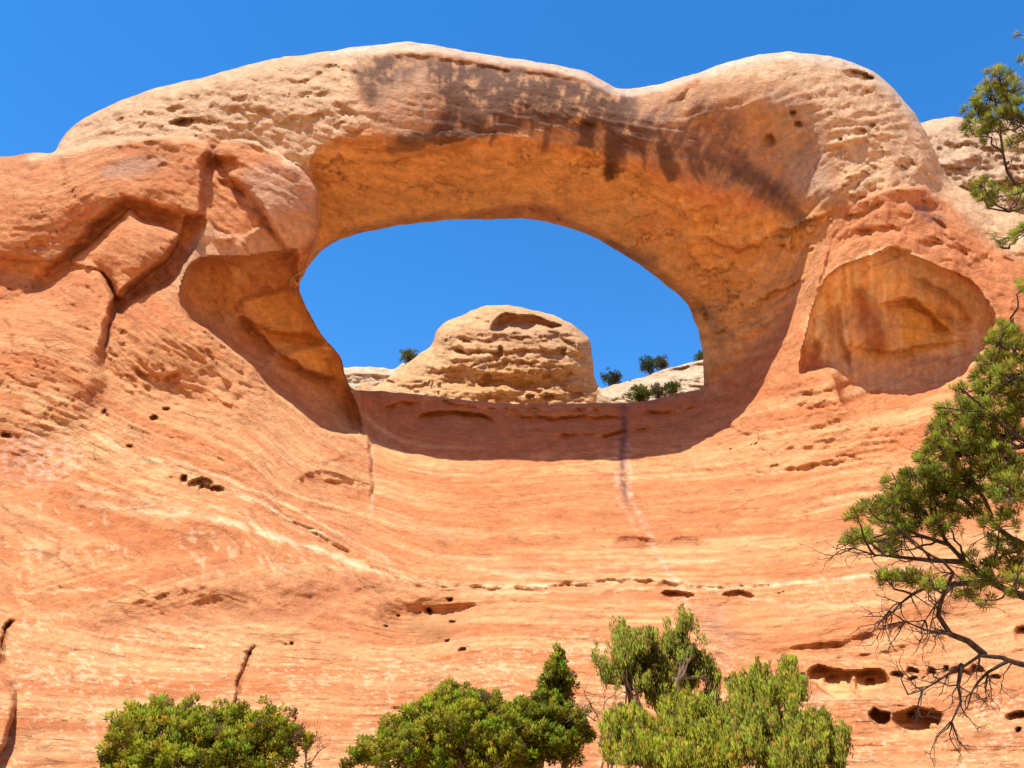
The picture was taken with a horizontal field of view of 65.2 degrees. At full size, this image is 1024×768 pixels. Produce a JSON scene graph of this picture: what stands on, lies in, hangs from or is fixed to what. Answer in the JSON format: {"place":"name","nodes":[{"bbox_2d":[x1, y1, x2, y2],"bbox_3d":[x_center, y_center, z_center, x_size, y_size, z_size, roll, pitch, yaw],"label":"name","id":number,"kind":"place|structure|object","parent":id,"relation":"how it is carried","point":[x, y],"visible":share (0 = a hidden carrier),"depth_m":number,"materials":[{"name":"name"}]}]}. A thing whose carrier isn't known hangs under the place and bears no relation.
{"place":"outdoors","nodes":[
{"label":"outdoors","id":0,"kind":"place"},
{"bbox_2d":[0,388,1023,767],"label":"slickrock slope","id":1,"kind":"structure","parent":0,"point":[148,548],"depth_m":32.41,"materials":[{"name":"stone"}]},
{"bbox_2d":[0,0,1023,387],"label":"sky","id":2,"kind":"structure","parent":0,"point":[372,295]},
{"bbox_2d":[621,383,654,402],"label":"juniper bush","id":3,"kind":"object","parent":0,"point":[643,393],"visible":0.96,"depth_m":82.22,"materials":[{"name":"green plant"}]},
{"bbox_2d":[649,382,666,399],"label":"juniper bush","id":4,"kind":"object","parent":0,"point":[655,386],"visible":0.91,"depth_m":83.63,"materials":[{"name":"green plant"}]},
{"bbox_2d":[661,380,682,396],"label":"juniper bush","id":5,"kind":"object","parent":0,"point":[674,386],"visible":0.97,"depth_m":83.23,"materials":[{"name":"green plant"}]},
{"bbox_3d":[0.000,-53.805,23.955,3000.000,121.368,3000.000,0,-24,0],"label":"ground","id":6,"kind":"structure","parent":0,"visible":0},
{"bbox_2d":[92,691,314,767],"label":"juniper bush","id":7,"kind":"object","parent":6,"relation":"on","point":[228,736],"visible":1,"depth_m":10.57,"materials":[{"name":"green plant"}]},
{"bbox_2d":[290,715,328,767],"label":"dead shrub","id":8,"kind":"object","parent":6,"relation":"on","point":[306,753],"visible":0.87,"depth_m":10.94,"materials":[{"name":"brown wood"}]},
{"bbox_2d":[338,741,369,767],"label":"juniper seedling","id":9,"kind":"object","parent":6,"relation":"on","point":[358,756],"visible":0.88,"depth_m":10.84,"materials":[{"name":"green plant"}]},
{"bbox_2d":[344,363,406,389],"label":"pale rock slab","id":10,"kind":"object","parent":6,"relation":"on","point":[356,377],"visible":0.05,"depth_m":105.03,"materials":[{"name":"stone"}]},
{"bbox_2d":[354,676,539,767],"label":"juniper bush","id":11,"kind":"object","parent":6,"relation":"on","point":[455,726],"visible":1,"depth_m":10.74,"materials":[{"name":"green plant"}]},
{"bbox_2d":[0,42,1023,494],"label":"sandstone arch","id":12,"kind":"structure","parent":6,"relation":"on","point":[818,252],"depth_m":58.79,"materials":[{"name":"orange stone"}]},
{"bbox_2d":[510,640,598,767],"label":"juniper tree","id":13,"kind":"object","parent":6,"relation":"on","point":[548,708],"visible":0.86,"depth_m":11.56,"materials":[{"name":"green plant"}]},
{"bbox_2d":[574,674,624,767],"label":"dead shrub","id":14,"kind":"object","parent":6,"relation":"on","point":[597,714],"visible":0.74,"depth_m":11.66,"materials":[{"name":"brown wood"}]},
{"bbox_2d":[590,602,724,720],"bbox_3d":[2.366,5.404,12.545,2.246,3.898,0.808,3,-24,-8],"label":"juniper tree","id":15,"kind":"object","parent":6,"relation":"on","point":[656,672],"visible":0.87,"depth_m":12.87,"materials":[{"name":"green plant"}]},
{"bbox_2d":[596,681,743,767],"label":"juniper bush","id":16,"kind":"object","parent":6,"relation":"on","point":[690,731],"visible":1,"depth_m":9.68,"materials":[{"name":"green plant"}]},
{"bbox_2d":[719,653,853,767],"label":"juniper tree","id":17,"kind":"object","parent":6,"relation":"on","point":[800,738],"visible":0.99,"depth_m":10.40,"materials":[{"name":"green plant"}]},
{"bbox_2d":[798,27,1023,767],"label":"pinyon pine","id":18,"kind":"object","parent":6,"relation":"on","point":[975,410],"visible":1,"depth_m":7.87,"materials":[{"name":"green plant"}]},
{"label":"rock terrace","id":19,"kind":"structure","parent":0,"visible":0},
{"bbox_2d":[357,305,597,404],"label":"sandstone dome","id":20,"kind":"structure","parent":19,"relation":"on","point":[509,354],"depth_m":92.25,"materials":[{"name":"beige stone"}]},
{"bbox_2d":[398,348,417,363],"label":"juniper bush","id":21,"kind":"object","parent":20,"relation":"on","point":[408,355],"visible":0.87,"depth_m":101.78,"materials":[{"name":"green plant"}]},
{"bbox_2d":[596,360,703,402],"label":"pale rock slab","id":22,"kind":"object","parent":19,"relation":"on","point":[689,376],"visible":0.02,"depth_m":89.93,"materials":[{"name":"stone"}]},
{"bbox_2d":[600,367,622,386],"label":"juniper tree","id":23,"kind":"object","parent":22,"relation":"on","point":[613,378],"visible":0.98,"depth_m":98.47,"materials":[{"name":"green plant"}]},
{"bbox_2d":[638,355,659,374],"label":"juniper tree","id":24,"kind":"object","parent":22,"relation":"on","point":[648,364],"visible":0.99,"depth_m":99.16,"materials":[{"name":"green plant"}]},
{"bbox_2d":[654,354,669,370],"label":"juniper tree","id":25,"kind":"object","parent":22,"relation":"on","point":[663,364],"visible":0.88,"depth_m":99.87,"materials":[{"name":"green plant"}]},
{"bbox_2d":[693,350,702,361],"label":"juniper bush","id":26,"kind":"object","parent":22,"relation":"on","point":[699,355],"visible":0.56,"depth_m":97.59,"materials":[{"name":"green plant"}]},
{"bbox_2d":[921,117,1023,214],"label":"pale butte","id":27,"kind":"object","parent":19,"relation":"on","point":[963,161],"visible":0.04,"depth_m":93.82,"materials":[{"name":"stone"}]}
]}

